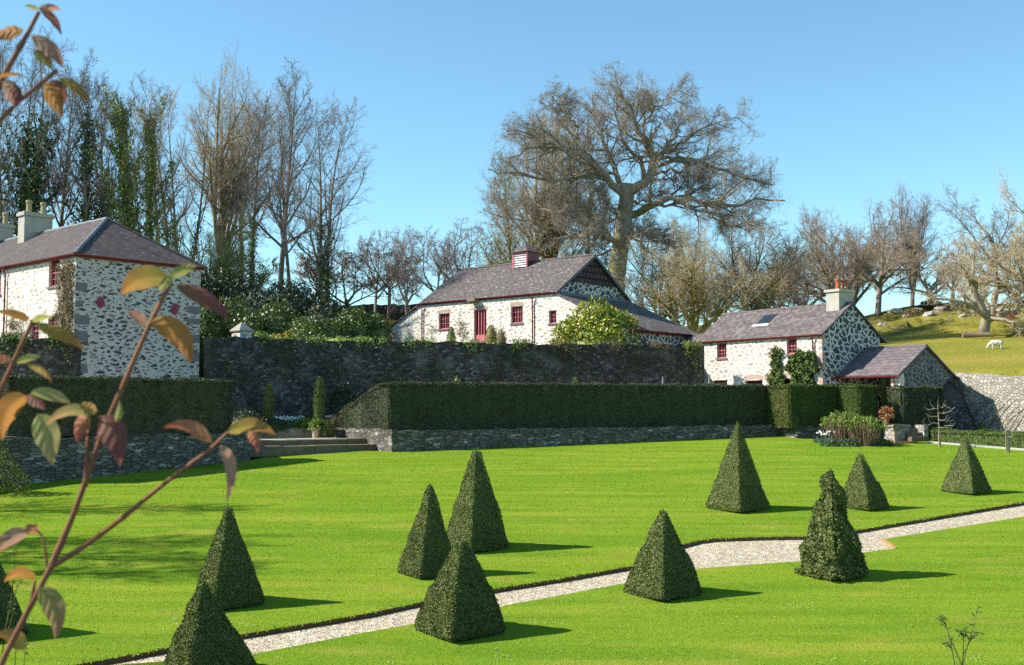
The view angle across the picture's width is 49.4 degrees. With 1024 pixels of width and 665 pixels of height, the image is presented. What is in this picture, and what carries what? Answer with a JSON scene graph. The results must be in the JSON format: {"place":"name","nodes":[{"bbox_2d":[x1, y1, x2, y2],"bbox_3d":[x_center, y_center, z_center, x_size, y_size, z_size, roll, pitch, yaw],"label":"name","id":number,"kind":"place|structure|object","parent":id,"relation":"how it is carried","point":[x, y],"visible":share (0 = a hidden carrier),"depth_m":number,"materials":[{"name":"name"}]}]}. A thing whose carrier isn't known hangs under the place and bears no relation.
{"place":"outdoors","nodes":[
{"label":"outdoors","id":0,"kind":"place"},
{"bbox_2d":[256,429,335,439],"bbox_3d":[-10.005,4.566,49.771,5.808,0.430,3.610,2,-4,-29],"label":"landing","id":1,"kind":"object","parent":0,"point":[284,434],"visible":0.4,"depth_m":51.11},
{"bbox_2d":[5,424,953,436],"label":"terrace","id":2,"kind":"structure","parent":0,"point":[326,428],"depth_m":42.34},
{"bbox_2d":[0,338,80,376],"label":"garden wall","id":3,"kind":"structure","parent":2,"relation":"on","point":[53,362],"depth_m":49.68,"materials":[{"name":"stone"}]},
{"bbox_2d":[0,332,75,364],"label":"ivy","id":4,"kind":"object","parent":3,"relation":"attached to","point":[8,336],"visible":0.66,"depth_m":49.57,"materials":[{"name":"green plant"}]},
{"bbox_2d":[0,200,207,378],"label":"stone house","id":5,"kind":"structure","parent":2,"relation":"on","point":[105,255],"depth_m":52.94,"materials":[{"name":"stone"}]},
{"bbox_2d":[51,258,77,333],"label":"creeper","id":6,"kind":"object","parent":5,"relation":"attached to","point":[65,310],"visible":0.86,"depth_m":50.47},
{"bbox_2d":[231,408,290,432],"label":"shrub","id":7,"kind":"object","parent":2,"relation":"on","point":[276,424],"visible":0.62,"depth_m":50.08,"materials":[{"name":"green plant"}]},
{"bbox_2d":[262,384,273,420],"bbox_3d":[-11.252,3.427,51.386,0.571,2.120,0.576,0,-4,0],"label":"clipped conifer","id":8,"kind":"object","parent":2,"relation":"on","point":[268,404],"visible":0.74,"depth_m":51.26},
{"bbox_2d":[312,376,325,428],"bbox_3d":[-8.991,3.272,51.900,0.670,2.499,0.660,0,-4,0],"label":"clipped conifer","id":9,"kind":"object","parent":2,"relation":"on","point":[319,396],"visible":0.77,"depth_m":51.74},
{"bbox_2d":[327,382,356,415],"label":"dark shrub","id":10,"kind":"object","parent":2,"relation":"on","point":[341,399],"visible":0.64,"depth_m":55.14,"materials":[{"name":"green plant"}]},
{"bbox_2d":[203,336,704,430],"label":"garden wall","id":11,"kind":"structure","parent":2,"relation":"on","point":[248,358],"depth_m":57.71,"materials":[{"name":"stone"}]},
{"bbox_2d":[259,333,528,354],"bbox_3d":[-5.891,0.671,57.743,14.206,1.098,0.805,1,-4,-16],"label":"ivy","id":12,"kind":"object","parent":11,"relation":"attached to","point":[383,337],"visible":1,"depth_m":57.63,"materials":[{"name":"green plant"}]},
{"bbox_2d":[226,365,686,406],"bbox_3d":[-2.314,3.839,58.586,24.793,4.126,0.857,1,-4,-15],"label":"ivy","id":13,"kind":"object","parent":11,"relation":"attached to","point":[422,372],"visible":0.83,"depth_m":57.38,"materials":[{"name":"green plant"}]},
{"bbox_2d":[518,338,673,357],"bbox_3d":[4.608,0.868,60.656,9.002,1.073,0.785,1,-4,-16],"label":"ivy","id":14,"kind":"object","parent":11,"relation":"attached to","point":[655,343],"visible":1,"depth_m":60.58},
{"bbox_2d":[325,380,767,430],"bbox_3d":[2.035,3.407,51.537,21.901,2.288,6.258,0,-4,-6],"label":"clipped hedge","id":15,"kind":"object","parent":2,"relation":"on","point":[426,405],"visible":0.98,"depth_m":50.59,"materials":[{"name":"green plant"}]},
{"bbox_2d":[766,383,839,427],"bbox_3d":[14.148,3.557,54.129,3.106,2.224,2.166,2,-4,-22],"label":"clipped hedge","id":16,"kind":"object","parent":2,"relation":"on","point":[792,405],"visible":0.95,"depth_m":53.32,"materials":[{"name":"green plant"}]},
{"bbox_2d":[697,278,960,427],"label":"stone cottage","id":17,"kind":"structure","parent":2,"relation":"on","point":[839,335],"depth_m":59.75,"materials":[{"name":"stone"}]},
{"bbox_2d":[766,345,785,384],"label":"ivy","id":18,"kind":"object","parent":17,"relation":"attached to","point":[777,364],"visible":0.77,"depth_m":60.05,"materials":[{"name":"green plant"}]},
{"bbox_2d":[783,348,820,383],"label":"ivy","id":19,"kind":"object","parent":17,"relation":"attached to","point":[801,366],"visible":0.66,"depth_m":58.43,"materials":[{"name":"green plant"}]},
{"bbox_2d":[838,383,877,430],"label":"clipped hedge","id":20,"kind":"object","parent":2,"relation":"on","point":[859,399],"visible":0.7,"depth_m":52.70,"materials":[{"name":"green plant"}]},
{"bbox_2d":[887,385,945,433],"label":"clipped hedge","id":21,"kind":"object","parent":2,"relation":"on","point":[907,403],"visible":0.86,"depth_m":52.97,"materials":[{"name":"green plant"}]},
{"bbox_2d":[942,375,976,429],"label":"buttress","id":22,"kind":"structure","parent":2,"relation":"on","point":[960,415],"depth_m":57.07,"materials":[{"name":"stone"}]},
{"bbox_2d":[0,436,1023,664],"bbox_3d":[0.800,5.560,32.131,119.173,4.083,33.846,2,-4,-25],"label":"lawn","id":23,"kind":"structure","parent":0,"point":[267,557],"depth_m":31.38,"materials":[{"name":"plant"}]},
{"bbox_2d":[0,564,29,638],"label":"yew pyramid","id":24,"kind":"object","parent":23,"relation":"on","point":[6,590],"visible":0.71,"depth_m":19.15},
{"bbox_2d":[0,441,31,495],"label":"edge shrub","id":25,"kind":"object","parent":23,"relation":"on","point":[16,473],"visible":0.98,"depth_m":35.43,"materials":[{"name":"green plant"}]},
{"bbox_2d":[0,432,250,486],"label":"retaining wall","id":26,"kind":"structure","parent":23,"relation":"on","point":[153,452],"depth_m":40.18,"materials":[{"name":"stone"}]},
{"bbox_2d":[0,373,233,437],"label":"clipped hedge","id":27,"kind":"object","parent":26,"relation":"on","point":[150,406],"visible":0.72,"depth_m":41.24,"materials":[{"name":"green plant"}]},
{"bbox_2d":[194,503,264,609],"bbox_3d":[-5.465,4.280,21.488,1.134,1.958,1.158,3,-5,-36],"label":"yew pyramid","id":28,"kind":"object","parent":23,"relation":"on","point":[227,574],"visible":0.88,"depth_m":21.23,"materials":[{"name":"plant"}]},
{"bbox_2d":[251,438,375,459],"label":"stone steps","id":29,"kind":"structure","parent":23,"relation":"on","point":[279,448],"depth_m":46.87,"materials":[{"name":"stone"}]},
{"bbox_2d":[397,483,450,578],"bbox_3d":[-1.825,4.240,24.064,1.047,2.018,1.020,3,-5,-36],"label":"yew pyramid","id":30,"kind":"object","parent":23,"relation":"on","point":[426,551],"visible":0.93,"depth_m":23.82,"materials":[{"name":"plant"}]},
{"bbox_2d":[446,448,508,550],"bbox_3d":[-0.864,4.000,26.885,1.239,2.447,1.250,3,-5,-37],"label":"yew pyramid","id":31,"kind":"object","parent":23,"relation":"on","point":[476,522],"visible":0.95,"depth_m":26.60,"materials":[{"name":"plant"}]},
{"bbox_2d":[76,502,1023,664],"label":"lawn edge","id":32,"kind":"object","parent":23,"relation":"attached to","point":[274,631],"visible":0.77,"depth_m":22.96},
{"bbox_2d":[327,424,780,451],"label":"retaining wall","id":33,"kind":"structure","parent":23,"relation":"on","point":[393,440],"depth_m":49.62,"materials":[{"name":"stone"}]},
{"bbox_2d":[705,423,769,511],"bbox_3d":[6.595,3.895,32.561,1.440,2.608,1.421,3,-5,-37],"label":"yew pyramid","id":34,"kind":"object","parent":23,"relation":"on","point":[737,487],"visible":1,"depth_m":32.26,"materials":[{"name":"plant"}]},
{"bbox_2d":[781,426,866,437],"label":"retaining wall","id":35,"kind":"structure","parent":23,"relation":"on","point":[807,432],"depth_m":53.17,"materials":[{"name":"stone"}]},
{"bbox_2d":[820,437,893,446],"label":"plant","id":36,"kind":"object","parent":23,"relation":"on","point":[856,443],"visible":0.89,"depth_m":49.39,"materials":[{"name":"green plant"}]},
{"bbox_2d":[813,437,916,444],"bbox_3d":[16.451,5.007,51.529,4.910,0.284,3.596,-1,-4,12],"label":"flower bed","id":37,"kind":"object","parent":23,"relation":"on","point":[902,442],"visible":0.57,"depth_m":51.34,"materials":[{"name":"soil"}]},
{"bbox_2d":[819,409,861,443],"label":"stalky shrub","id":38,"kind":"object","parent":37,"relation":"on","point":[840,432],"visible":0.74,"depth_m":50.23,"materials":[{"name":"green plant"}]},
{"bbox_2d":[841,414,889,445],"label":"stalky shrub","id":39,"kind":"object","parent":37,"relation":"on","point":[863,438],"visible":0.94,"depth_m":49.56,"materials":[{"name":"green plant"}]},
{"bbox_2d":[844,453,889,510],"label":"yew pyramid","id":40,"kind":"object","parent":23,"relation":"on","point":[863,489],"visible":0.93,"depth_m":32.43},
{"bbox_2d":[884,425,910,440],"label":"stone pier","id":41,"kind":"structure","parent":23,"relation":"on","point":[902,430],"depth_m":51.80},
{"bbox_2d":[882,424,927,441],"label":"side steps","id":42,"kind":"structure","parent":23,"relation":"on","point":[917,433],"depth_m":51.86,"materials":[{"name":"stone"}]},
{"bbox_2d":[941,436,991,493],"bbox_3d":[14.603,4.243,35.810,1.217,1.849,1.229,3,-5,-37],"label":"yew pyramid","id":43,"kind":"object","parent":23,"relation":"on","point":[966,474],"visible":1,"depth_m":35.55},
{"bbox_2d":[931,427,1023,447],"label":"box hedge","id":44,"kind":"object","parent":23,"relation":"on","point":[988,437],"visible":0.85,"depth_m":49.63,"materials":[{"name":"green plant"}]},
{"bbox_2d":[953,372,1023,431],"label":"terrace wall","id":45,"kind":"structure","parent":23,"relation":"on","point":[978,389],"depth_m":56.73,"materials":[{"name":"stone"}]},
{"bbox_2d":[0,0,1023,325],"label":"sky","id":46,"kind":"structure","parent":0,"point":[854,100],"materials":[{"name":"blue"}]},
{"bbox_2d":[60,303,1023,655],"bbox_3d":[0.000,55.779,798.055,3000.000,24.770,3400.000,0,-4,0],"label":"ground","id":47,"kind":"structure","parent":0,"point":[944,341],"depth_m":84.76,"materials":[{"name":"plant"}]},
{"bbox_2d":[0,28,67,222],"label":"bare tree","id":48,"kind":"object","parent":47,"relation":"on","point":[2,57],"visible":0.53,"depth_m":73.40,"materials":[{"name":"grey plant"}]},
{"bbox_2d":[0,25,85,236],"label":"bare tree","id":49,"kind":"object","parent":47,"relation":"on","point":[28,186],"visible":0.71,"depth_m":72.66,"materials":[{"name":"green plant"}]},
{"bbox_2d":[20,64,119,224],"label":"bare tree","id":50,"kind":"object","parent":47,"relation":"on","point":[85,169],"visible":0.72,"depth_m":73.13,"materials":[{"name":"grey plant"}]},
{"bbox_2d":[32,48,114,226],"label":"bare tree","id":51,"kind":"object","parent":47,"relation":"on","point":[61,222],"visible":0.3,"depth_m":80.52,"materials":[{"name":"grey plant"}]},
{"bbox_2d":[42,69,157,223],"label":"bare tree","id":52,"kind":"object","parent":47,"relation":"on","point":[100,214],"visible":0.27,"depth_m":77.94,"materials":[{"name":"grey plant"}]},
{"bbox_2d":[84,72,186,244],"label":"bare tree","id":53,"kind":"object","parent":47,"relation":"on","point":[125,162],"visible":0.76,"depth_m":73.29,"materials":[{"name":"green plant"}]},
{"bbox_2d":[116,67,204,242],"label":"bare tree","id":54,"kind":"object","parent":47,"relation":"on","point":[137,140],"visible":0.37,"depth_m":95.33,"materials":[{"name":"grey plant"}]},
{"bbox_2d":[110,75,228,257],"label":"bare tree","id":55,"kind":"object","parent":47,"relation":"on","point":[185,208],"visible":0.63,"depth_m":80.99,"materials":[{"name":"grey plant"}]},
{"bbox_2d":[155,205,270,281],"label":"bare tree","id":56,"kind":"object","parent":47,"relation":"on","point":[209,240],"visible":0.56,"depth_m":74.83,"materials":[{"name":"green plant"}]},
{"bbox_2d":[169,45,302,257],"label":"bare tree","id":57,"kind":"object","parent":47,"relation":"on","point":[222,169],"visible":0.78,"depth_m":83.45,"materials":[{"name":"brown plant"}]},
{"bbox_2d":[199,293,272,345],"bbox_3d":[-15.590,-0.488,61.355,5.276,3.447,3.806,0,-4,0],"label":"rhododendron","id":58,"kind":"object","parent":47,"relation":"on","point":[213,324],"visible":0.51,"depth_m":60.51,"materials":[{"name":"green plant"}]},
{"bbox_2d":[203,89,276,287],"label":"bare tree","id":59,"kind":"object","parent":47,"relation":"on","point":[244,204],"visible":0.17,"depth_m":99.15,"materials":[{"name":"brown plant"}]},
{"bbox_2d":[200,268,282,315],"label":"laurel","id":60,"kind":"object","parent":47,"relation":"on","point":[216,287],"visible":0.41,"depth_m":68.30,"materials":[{"name":"green plant"}]},
{"bbox_2d":[199,228,291,296],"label":"bare tree","id":61,"kind":"object","parent":47,"relation":"on","point":[263,276],"visible":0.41,"depth_m":73.35,"materials":[{"name":"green plant"}]},
{"bbox_2d":[225,94,299,288],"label":"bare tree","id":62,"kind":"object","parent":47,"relation":"on","point":[254,208],"visible":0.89,"depth_m":75.91,"materials":[{"name":"brown plant"}]},
{"bbox_2d":[249,102,305,289],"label":"bare tree","id":63,"kind":"object","parent":47,"relation":"on","point":[286,247],"visible":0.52,"depth_m":82.27,"materials":[{"name":"grey plant"}]},
{"bbox_2d":[218,55,370,293],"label":"bare tree","id":64,"kind":"object","parent":47,"relation":"on","point":[291,118],"visible":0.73,"depth_m":80.35,"materials":[{"name":"grey plant"}]},
{"bbox_2d":[251,300,344,340],"bbox_3d":[-12.059,-0.339,62.073,5.765,3.166,4.091,0,-4,0],"label":"rhododendron","id":65,"kind":"object","parent":47,"relation":"on","point":[284,319],"visible":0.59,"depth_m":61.54,"materials":[{"name":"green plant"}]},
{"bbox_2d":[259,277,348,323],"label":"laurel","id":66,"kind":"object","parent":47,"relation":"on","point":[300,301],"visible":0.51,"depth_m":70.13,"materials":[{"name":"green plant"}]},
{"bbox_2d":[262,91,378,304],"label":"bare tree","id":67,"kind":"object","parent":47,"relation":"on","point":[325,254],"visible":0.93,"depth_m":76.60,"materials":[{"name":"grey plant"}]},
{"bbox_2d":[290,248,357,296],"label":"bare tree","id":68,"kind":"object","parent":47,"relation":"on","point":[302,262],"visible":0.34,"depth_m":90.23,"materials":[{"name":"brown plant"}]},
{"bbox_2d":[288,241,421,309],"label":"bare tree","id":69,"kind":"object","parent":47,"relation":"on","point":[308,266],"visible":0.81,"depth_m":83.06,"materials":[{"name":"brown plant"}]},
{"bbox_2d":[329,306,397,341],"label":"rhododendron","id":70,"kind":"object","parent":47,"relation":"on","point":[362,323],"visible":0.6,"depth_m":63.76,"materials":[{"name":"green plant"}]},
{"bbox_2d":[330,232,404,312],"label":"bare tree","id":71,"kind":"object","parent":47,"relation":"on","point":[376,293],"visible":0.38,"depth_m":105.60,"materials":[{"name":"brown plant"}]},
{"bbox_2d":[333,303,416,319],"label":"field wall","id":72,"kind":"structure","parent":47,"relation":"on","point":[398,315],"depth_m":107.54,"materials":[{"name":"stone"}]},
{"bbox_2d":[354,226,438,319],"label":"bare tree","id":73,"kind":"object","parent":47,"relation":"on","point":[389,288],"visible":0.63,"depth_m":105.51,"materials":[{"name":"brown plant"}]},
{"bbox_2d":[373,223,428,313],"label":"bare tree","id":74,"kind":"object","parent":47,"relation":"on","point":[404,298],"visible":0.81,"depth_m":101.53,"materials":[{"name":"brown plant"}]},
{"bbox_2d":[388,227,478,290],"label":"bare tree","id":75,"kind":"object","parent":47,"relation":"on","point":[447,255],"visible":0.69,"depth_m":108.25,"materials":[{"name":"brown plant"}]},
{"bbox_2d":[419,216,522,278],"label":"bare tree","id":76,"kind":"object","parent":47,"relation":"on","point":[469,254],"visible":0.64,"depth_m":109.00,"materials":[{"name":"brown plant"}]},
{"bbox_2d":[462,147,540,265],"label":"bare tree","id":77,"kind":"object","parent":47,"relation":"on","point":[509,240],"visible":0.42,"depth_m":104.40,"materials":[{"name":"brown plant"}]},
{"bbox_2d":[468,227,540,265],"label":"bare tree","id":78,"kind":"object","parent":47,"relation":"on","point":[490,244],"visible":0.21,"depth_m":110.35,"materials":[{"name":"brown plant"}]},
{"bbox_2d":[389,242,695,344],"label":"cottage","id":79,"kind":"structure","parent":47,"relation":"on","point":[527,293],"depth_m":69.77,"materials":[{"name":"stone"}]},
{"bbox_2d":[471,309,485,342],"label":"door","id":80,"kind":"structure","parent":79,"relation":"in","point":[480,315],"depth_m":70.37,"materials":[{"name":"wood"}]},
{"bbox_2d":[496,100,611,259],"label":"bare tree","id":81,"kind":"object","parent":47,"relation":"on","point":[552,234],"visible":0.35,"depth_m":95.94,"materials":[{"name":"brown plant"}]},
{"bbox_2d":[509,105,607,257],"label":"bare tree","id":82,"kind":"object","parent":47,"relation":"on","point":[546,186],"visible":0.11,"depth_m":102.47,"materials":[{"name":"brown plant"}]},
{"bbox_2d":[549,294,646,344],"bbox_3d":[4.956,-0.088,63.300,6.058,4.333,4.652,0,-4,0],"label":"bay bush","id":83,"kind":"object","parent":47,"relation":"on","point":[588,326],"visible":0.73,"depth_m":62.61,"materials":[{"name":"green plant"}]},
{"bbox_2d":[479,57,791,300],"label":"spreading tree","id":84,"kind":"object","parent":47,"relation":"on","point":[624,216],"visible":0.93,"depth_m":90.83,"materials":[{"name":"brown plant"}]},
{"bbox_2d":[626,235,710,325],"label":"bare tree","id":85,"kind":"object","parent":47,"relation":"on","point":[649,298],"visible":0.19,"depth_m":94.05,"materials":[{"name":"brown plant"}]},
{"bbox_2d":[610,215,779,332],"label":"bare tree","id":86,"kind":"object","parent":47,"relation":"on","point":[691,319],"visible":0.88,"depth_m":84.44,"materials":[{"name":"brown plant"}]},
{"bbox_2d":[656,234,761,322],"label":"bare tree","id":87,"kind":"object","parent":47,"relation":"on","point":[721,272],"visible":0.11,"depth_m":105.19,"materials":[{"name":"brown plant"}]},
{"bbox_2d":[656,203,823,328],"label":"bare tree","id":88,"kind":"object","parent":47,"relation":"on","point":[778,286],"visible":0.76,"depth_m":90.64,"materials":[{"name":"brown plant"}]},
{"bbox_2d":[737,246,823,308],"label":"bare tree","id":89,"kind":"object","parent":47,"relation":"on","point":[795,297],"visible":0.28,"depth_m":99.68,"materials":[{"name":"brown plant"}]},
{"bbox_2d":[734,238,852,308],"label":"bare tree","id":90,"kind":"object","parent":47,"relation":"on","point":[822,295],"visible":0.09,"depth_m":105.87,"materials":[{"name":"brown plant"}]},
{"bbox_2d":[769,201,886,304],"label":"bare tree","id":91,"kind":"object","parent":47,"relation":"on","point":[834,269],"visible":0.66,"depth_m":103.19,"materials":[{"name":"brown plant"}]},
{"bbox_2d":[785,197,903,304],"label":"bare tree","id":92,"kind":"object","parent":47,"relation":"on","point":[856,298],"visible":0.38,"depth_m":114.57,"materials":[{"name":"brown plant"}]},
{"bbox_2d":[825,188,947,314],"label":"bare tree","id":93,"kind":"object","parent":47,"relation":"on","point":[903,257],"visible":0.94,"depth_m":103.53,"materials":[{"name":"brown plant"}]},
{"bbox_2d":[880,181,950,305],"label":"bare tree","id":94,"kind":"object","parent":47,"relation":"on","point":[922,219],"visible":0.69,"depth_m":111.19,"materials":[{"name":"brown plant"}]},
{"bbox_2d":[885,251,961,301],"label":"bare tree","id":95,"kind":"object","parent":47,"relation":"on","point":[934,285],"visible":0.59,"depth_m":104.50,"materials":[{"name":"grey plant"}]},
{"bbox_2d":[927,225,983,299],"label":"bare tree","id":96,"kind":"object","parent":47,"relation":"on","point":[954,252],"visible":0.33,"depth_m":106.67,"materials":[{"name":"grey plant"}]},
{"bbox_2d":[914,240,1023,336],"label":"bare tree","id":97,"kind":"object","parent":47,"relation":"on","point":[980,301],"visible":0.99,"depth_m":87.25,"materials":[{"name":"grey plant"}]},
{"bbox_2d":[928,182,1023,314],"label":"bare tree","id":98,"kind":"object","parent":47,"relation":"on","point":[990,238],"visible":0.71,"depth_m":96.04,"materials":[{"name":"grey plant"}]},
{"bbox_2d":[929,167,1023,302],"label":"bare tree","id":99,"kind":"object","parent":47,"relation":"on","point":[1008,271],"visible":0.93,"depth_m":90.22,"materials":[{"name":"grey plant"}]},
{"bbox_2d":[68,502,1023,664],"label":"lawn","id":100,"kind":"structure","parent":0,"point":[753,597],"depth_m":20.07,"materials":[{"name":"plant"}]},
{"bbox_2d":[163,581,256,664],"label":"yew pyramid","id":101,"kind":"object","parent":100,"relation":"on","point":[206,633],"visible":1,"depth_m":16.84,"materials":[{"name":"plant"}]},
{"bbox_2d":[414,538,505,642],"bbox_3d":[-0.911,4.433,19.501,1.253,1.678,1.263,3,-5,-37],"label":"yew pyramid","id":102,"kind":"object","parent":100,"relation":"on","point":[460,600],"visible":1,"depth_m":19.21,"materials":[{"name":"plant"}]},
{"bbox_2d":[623,508,701,600],"bbox_3d":[3.006,4.375,22.251,1.223,1.770,1.200,3,-5,-37],"label":"yew pyramid","id":103,"kind":"object","parent":100,"relation":"on","point":[663,568],"visible":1,"depth_m":21.98,"materials":[{"name":"plant"}]},
{"bbox_2d":[794,467,869,580],"bbox_3d":[6.861,4.095,23.928,1.330,2.375,1.383,3,-5,-35],"label":"yew pyramid","id":104,"kind":"object","parent":100,"relation":"on","point":[831,550],"visible":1,"depth_m":23.64,"materials":[{"name":"plant"}]},
{"bbox_2d":[110,505,1023,664],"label":"gravel path","id":105,"kind":"structure","parent":0,"point":[715,554],"depth_m":25.12,"materials":[{"name":"gravel"}]},
{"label":"near terrace","id":106,"kind":"structure","parent":0,"visible":0},
{"bbox_2d":[0,3,274,664],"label":"dogwood","id":107,"kind":"object","parent":106,"relation":"on","point":[112,435],"visible":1,"depth_m":1.47,"materials":[{"name":"orange plant"}]},
{"bbox_2d":[936,606,984,664],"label":"weed","id":108,"kind":"object","parent":106,"relation":"on","point":[941,616],"visible":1,"depth_m":6.30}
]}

